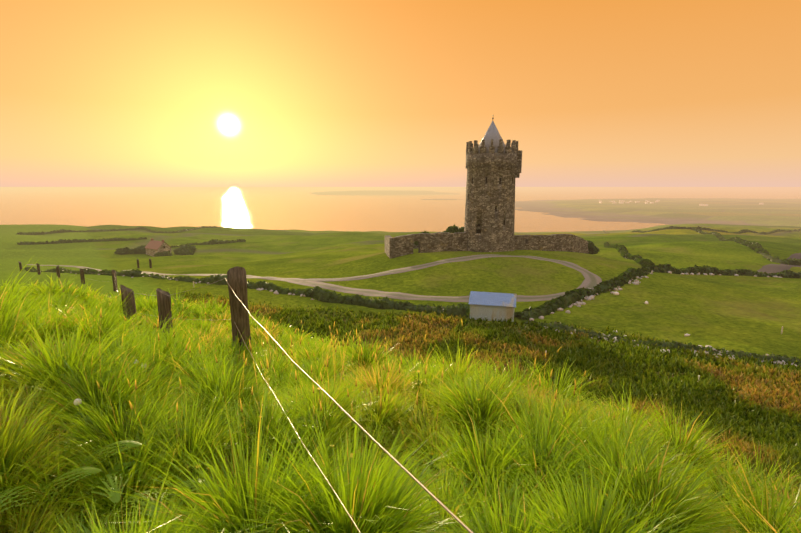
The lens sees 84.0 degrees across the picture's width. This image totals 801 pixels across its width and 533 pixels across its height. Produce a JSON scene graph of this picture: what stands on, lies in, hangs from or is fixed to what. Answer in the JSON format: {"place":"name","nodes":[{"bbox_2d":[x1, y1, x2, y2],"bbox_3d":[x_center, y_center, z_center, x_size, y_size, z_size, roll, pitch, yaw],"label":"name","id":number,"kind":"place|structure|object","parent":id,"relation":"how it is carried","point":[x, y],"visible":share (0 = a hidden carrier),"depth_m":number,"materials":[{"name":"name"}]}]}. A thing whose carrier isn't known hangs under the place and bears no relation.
{"place":"outdoors","nodes":[
{"label":"outdoors","id":0,"kind":"place"},
{"bbox_2d":[311,190,458,194],"bbox_3d":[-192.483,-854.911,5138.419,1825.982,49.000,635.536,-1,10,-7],"label":"island","id":1,"kind":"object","parent":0,"point":[384,192],"visible":0.98,"depth_m":4919.09,"materials":[{"name":"orange"}]},
{"bbox_2d":[0,198,800,523],"bbox_3d":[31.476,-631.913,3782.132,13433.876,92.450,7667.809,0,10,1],"label":"ground","id":2,"kind":"structure","parent":0,"point":[752,314],"depth_m":68.21,"materials":[{"name":"green plant"}]},
{"bbox_2d":[36,263,40,274],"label":"fence post","id":3,"kind":"object","parent":2,"relation":"on","point":[38,269],"visible":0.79,"depth_m":70.44,"materials":[{"name":"brown wood"}]},
{"bbox_2d":[56,265,60,277],"bbox_3d":[-44.608,0.841,58.030,0.378,2.055,0.282,1,10,6],"label":"fence post","id":4,"kind":"object","parent":2,"relation":"on","point":[57,271],"visible":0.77,"depth_m":57.89,"materials":[{"name":"brown wood"}]},
{"bbox_2d":[17,237,146,244],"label":"hedge","id":5,"kind":"object","parent":2,"relation":"on","point":[77,240],"visible":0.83,"depth_m":198.34,"materials":[{"name":"green plant"}]},
{"bbox_2d":[80,268,84,283],"bbox_3d":[-35.529,1.220,49.704,0.299,2.135,0.397,8,13,39],"label":"fence post","id":6,"kind":"object","parent":2,"relation":"on","point":[82,277],"visible":0.75,"depth_m":49.60,"materials":[{"name":"brown wood"}]},
{"bbox_2d":[112,270,117,290],"bbox_3d":[-23.710,1.322,36.922,0.314,2.226,0.413,-4,11,-23],"label":"fence post","id":7,"kind":"object","parent":2,"relation":"on","point":[114,277],"visible":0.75,"depth_m":36.77,"materials":[{"name":"brown wood"}]},
{"bbox_2d":[24,267,210,283],"bbox_3d":[-57.548,1.530,80.005,79.072,8.423,6.579,7,13,36],"label":"hedge","id":8,"kind":"object","parent":2,"relation":"on","point":[139,273],"visible":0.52,"depth_m":63.58,"materials":[{"name":"green plant"}]},
{"bbox_2d":[16,226,232,234],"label":"hedge","id":9,"kind":"object","parent":2,"relation":"on","point":[69,230],"visible":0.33,"depth_m":320.44,"materials":[{"name":"green plant"}]},
{"bbox_2d":[114,247,134,253],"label":"bush","id":10,"kind":"object","parent":2,"relation":"on","point":[125,250],"visible":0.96,"depth_m":171.37,"materials":[{"name":"green plant"}]},
{"bbox_2d":[120,284,137,325],"bbox_3d":[-6.039,1.149,9.994,0.313,1.534,0.201,-1,10,-4],"label":"fence post","id":11,"kind":"object","parent":2,"relation":"on","point":[129,304],"visible":0.44,"depth_m":9.87,"materials":[{"name":"brown wood"}]},
{"bbox_2d":[134,245,145,253],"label":"bush","id":12,"kind":"object","parent":2,"relation":"on","point":[141,249],"visible":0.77,"depth_m":175.41,"materials":[{"name":"green plant"}]},
{"bbox_2d":[70,272,209,283],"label":"stones","id":13,"kind":"object","parent":2,"relation":"on","point":[162,276],"visible":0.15,"depth_m":61.31,"materials":[{"name":"stone"}]},
{"bbox_2d":[145,243,170,256],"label":"cottage walls","id":14,"kind":"structure","parent":2,"relation":"on","point":[151,252],"depth_m":172.68,"materials":[{"name":"beige paint"}]},
{"bbox_2d":[145,238,170,249],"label":"house roof","id":15,"kind":"structure","parent":14,"relation":"on","point":[153,244],"depth_m":173.29,"materials":[{"name":"brown metal"}]},
{"bbox_2d":[154,250,171,256],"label":"bush","id":16,"kind":"object","parent":2,"relation":"on","point":[165,253],"visible":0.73,"depth_m":167.78,"materials":[{"name":"green plant"}]},
{"bbox_2d":[156,288,172,334],"bbox_3d":[-5.298,1.296,10.054,0.302,1.644,0.225,-2,10,-9],"label":"fence post","id":17,"kind":"object","parent":2,"relation":"on","point":[164,303],"visible":0.52,"depth_m":9.92,"materials":[{"name":"brown wood"}]},
{"bbox_2d":[26,264,304,280],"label":"track","id":18,"kind":"object","parent":2,"relation":"on","point":[268,278],"visible":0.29,"depth_m":67.86,"materials":[{"name":"grey gravel"}]},
{"bbox_2d":[173,244,196,253],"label":"bush","id":19,"kind":"object","parent":2,"relation":"on","point":[183,247],"visible":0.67,"depth_m":178.99,"materials":[{"name":"green plant"}]},
{"bbox_2d":[178,248,193,254],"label":"bush","id":20,"kind":"object","parent":2,"relation":"on","point":[187,251],"visible":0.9,"depth_m":172.82,"materials":[{"name":"green plant"}]},
{"bbox_2d":[170,239,245,247],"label":"hedge","id":21,"kind":"object","parent":2,"relation":"on","point":[212,241],"visible":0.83,"depth_m":201.76,"materials":[{"name":"green plant"}]},
{"bbox_2d":[227,266,250,352],"bbox_3d":[-3.001,1.138,8.373,0.351,2.436,0.691,-4,11,-20],"label":"fence post","id":22,"kind":"object","parent":2,"relation":"on","point":[237,279],"visible":0.56,"depth_m":8.06,"materials":[{"name":"brown wood"}]},
{"bbox_2d":[47,267,473,532],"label":"fence wires","id":23,"kind":"object","parent":22,"relation":"attached to","point":[455,517],"visible":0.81,"depth_m":1.69,"materials":[{"name":"silver metal"}]},
{"bbox_2d":[256,288,313,299],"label":"stones","id":24,"kind":"object","parent":2,"relation":"on","point":[275,292],"visible":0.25,"depth_m":51.96,"materials":[{"name":"stone"}]},
{"bbox_2d":[78,333,521,494],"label":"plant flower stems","id":25,"kind":"object","parent":2,"relation":"on","point":[319,401],"visible":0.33,"depth_m":3.48,"materials":[{"name":"green plant"}]},
{"bbox_2d":[74,323,515,404],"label":"dandelion clocks","id":26,"kind":"object","parent":25,"relation":"attached to","point":[78,400],"visible":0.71,"depth_m":3.33,"materials":[{"name":"white plant"}]},
{"bbox_2d":[196,370,624,481],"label":"flowers","id":27,"kind":"object","parent":25,"relation":"on","point":[351,454],"visible":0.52,"depth_m":3.29,"materials":[{"name":"yellow plant"}]},
{"bbox_2d":[84,304,583,460],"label":"plant seed stalks","id":28,"kind":"object","parent":2,"relation":"on","point":[340,379],"visible":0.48,"depth_m":4.50,"materials":[{"name":"beige plant"}]},
{"bbox_2d":[80,300,614,419],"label":"plant seed heads","id":29,"kind":"object","parent":28,"relation":"attached to","point":[131,406],"visible":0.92,"depth_m":4.23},
{"bbox_2d":[208,274,469,316],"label":"hedge","id":30,"kind":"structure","parent":2,"relation":"on","point":[318,293],"depth_m":45.92,"materials":[{"name":"green plant"}]},
{"bbox_2d":[385,235,392,258],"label":"stone wall","id":31,"kind":"structure","parent":2,"relation":"on","point":[388,245],"depth_m":71.41,"materials":[{"name":"stone"}]},
{"bbox_2d":[0,255,800,532],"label":"grass","id":32,"kind":"structure","parent":2,"relation":"on","point":[58,350],"depth_m":3.39,"materials":[{"name":"green plant"}]},
{"bbox_2d":[0,440,214,520],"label":"fern leaves","id":33,"kind":"object","parent":32,"relation":"on","point":[115,496],"visible":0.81,"depth_m":2.65,"materials":[{"name":"green plant"}]},
{"bbox_2d":[392,232,467,257],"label":"stone wall","id":34,"kind":"structure","parent":2,"relation":"on","point":[402,245],"depth_m":71.30,"materials":[{"name":"stone"}]},
{"bbox_2d":[280,254,601,301],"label":"road","id":35,"kind":"structure","parent":2,"relation":"on","point":[591,280],"depth_m":55.24,"materials":[{"name":"grey gravel"}]},
{"bbox_2d":[443,225,461,232],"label":"bush","id":36,"kind":"object","parent":2,"relation":"on","point":[452,229],"visible":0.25,"depth_m":75.13,"materials":[{"name":"green plant"}]},
{"bbox_2d":[193,281,782,379],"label":"pasture stakes","id":37,"kind":"object","parent":2,"relation":"on","point":[575,331],"visible":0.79,"depth_m":36.89,"materials":[{"name":"white"}]},
{"bbox_2d":[178,289,800,506],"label":"pasture grass tufts","id":38,"kind":"object","parent":2,"relation":"on","point":[775,424],"visible":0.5,"depth_m":29.10,"materials":[{"name":"green plant"}]},
{"bbox_2d":[470,304,514,321],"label":"shed walls","id":39,"kind":"structure","parent":2,"relation":"on","point":[506,313],"depth_m":39.88,"materials":[{"name":"white paint"}]},
{"bbox_2d":[478,305,493,320],"bbox_3d":[7.726,4.228,40.171,1.323,1.391,0.021,3,11,15],"label":"shed door","id":40,"kind":"structure","parent":39,"relation":"in","point":[487,312],"depth_m":40.15,"materials":[{"name":"white wood"}]},
{"bbox_2d":[468,291,516,307],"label":"shed roof","id":41,"kind":"structure","parent":39,"relation":"on","point":[493,299],"depth_m":40.42,"materials":[{"name":"grey metal"}]},
{"bbox_2d":[464,115,521,251],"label":"castle tower","id":42,"kind":"structure","parent":2,"relation":"on","point":[493,164],"depth_m":70.60,"materials":[{"name":"stone"}]},
{"bbox_2d":[514,234,572,251],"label":"stone wall","id":43,"kind":"structure","parent":2,"relation":"on","point":[557,242],"depth_m":77.47,"materials":[{"name":"stone"}]},
{"bbox_2d":[571,235,593,254],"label":"stone wall","id":44,"kind":"structure","parent":2,"relation":"on","point":[579,244],"depth_m":82.49,"materials":[{"name":"stone"}]},
{"bbox_2d":[514,264,653,319],"bbox_3d":[24.279,2.153,52.633,37.016,2.222,3.228,-10,14,-44],"label":"hedge","id":45,"kind":"object","parent":2,"relation":"on","point":[568,298],"visible":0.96,"depth_m":47.56,"materials":[{"name":"green plant"}]},
{"bbox_2d":[529,271,652,320],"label":"stones","id":46,"kind":"object","parent":2,"relation":"on","point":[591,297],"visible":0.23,"depth_m":47.99,"materials":[{"name":"stone"}]},
{"bbox_2d":[603,241,655,266],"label":"hedge","id":47,"kind":"object","parent":2,"relation":"on","point":[637,258],"visible":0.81,"depth_m":94.12,"materials":[{"name":"green plant"}]},
{"bbox_2d":[613,292,689,352],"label":"rocks","id":48,"kind":"object","parent":2,"relation":"on","point":[617,293],"visible":0.31,"depth_m":36.54,"materials":[{"name":"grey stone"}]},
{"bbox_2d":[524,320,800,366],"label":"hedge","id":49,"kind":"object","parent":2,"relation":"on","point":[564,326],"depth_m":33.10,"materials":[{"name":"green plant"}]},
{"bbox_2d":[544,326,797,366],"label":"stones","id":50,"kind":"object","parent":2,"relation":"on","point":[781,362],"visible":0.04,"depth_m":32.18,"materials":[{"name":"stone"}]},
{"bbox_2d":[599,200,763,205],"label":"village houses","id":51,"kind":"structure","parent":2,"relation":"on","point":[620,201],"depth_m":2083.98,"materials":[{"name":"white"}]},
{"bbox_2d":[603,226,800,233],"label":"hedge","id":52,"kind":"object","parent":2,"relation":"on","point":[720,230],"visible":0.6,"depth_m":272.23,"materials":[{"name":"green plant"}]},
{"bbox_2d":[653,271,781,277],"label":"field wall stones","id":53,"kind":"object","parent":2,"relation":"on","point":[698,273],"visible":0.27,"depth_m":70.31,"materials":[{"name":"stone"}]},
{"bbox_2d":[650,263,800,277],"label":"hedge","id":54,"kind":"object","parent":2,"relation":"on","point":[666,268],"visible":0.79,"depth_m":71.42,"materials":[{"name":"green plant"}]},
{"bbox_2d":[691,227,800,265],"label":"hedge","id":55,"kind":"object","parent":2,"relation":"on","point":[756,247],"visible":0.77,"depth_m":112.88,"materials":[{"name":"green plant"}]},
{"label":"castle bawn wall","id":56,"kind":"object","parent":2,"relation":"on","visible":0},
{"bbox_2d":[587,240,599,253],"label":"wall ivy","id":57,"kind":"object","parent":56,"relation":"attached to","point":[593,248],"visible":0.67,"depth_m":87.26,"materials":[{"name":"green plant"}]},
{"bbox_2d":[0,187,800,231],"bbox_3d":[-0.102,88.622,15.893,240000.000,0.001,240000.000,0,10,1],"label":"sea","id":58,"kind":"structure","parent":0,"point":[285,208],"depth_m":2028.60,"materials":[{"name":"liquid"}]},
{"bbox_2d":[421,199,463,199],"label":"island crab","id":59,"kind":"object","parent":58,"relation":"on","point":[442,199],"visible":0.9,"depth_m":3076.66,"materials":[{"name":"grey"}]},
{"bbox_2d":[0,0,800,186],"label":"sky","id":60,"kind":"structure","parent":0,"point":[94,93],"materials":[{"name":"orange"}]},
{"bbox_2d":[418,188,526,189],"bbox_3d":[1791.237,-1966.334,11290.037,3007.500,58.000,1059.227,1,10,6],"label":"island","id":61,"kind":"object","parent":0,"point":[452,189],"visible":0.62,"depth_m":11016.61,"materials":[{"name":"orange"}]},
{"bbox_2d":[757,253,800,273],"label":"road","id":62,"kind":"structure","parent":0,"point":[772,268],"depth_m":81.80,"materials":[{"name":"grey asphalt"}]}
]}

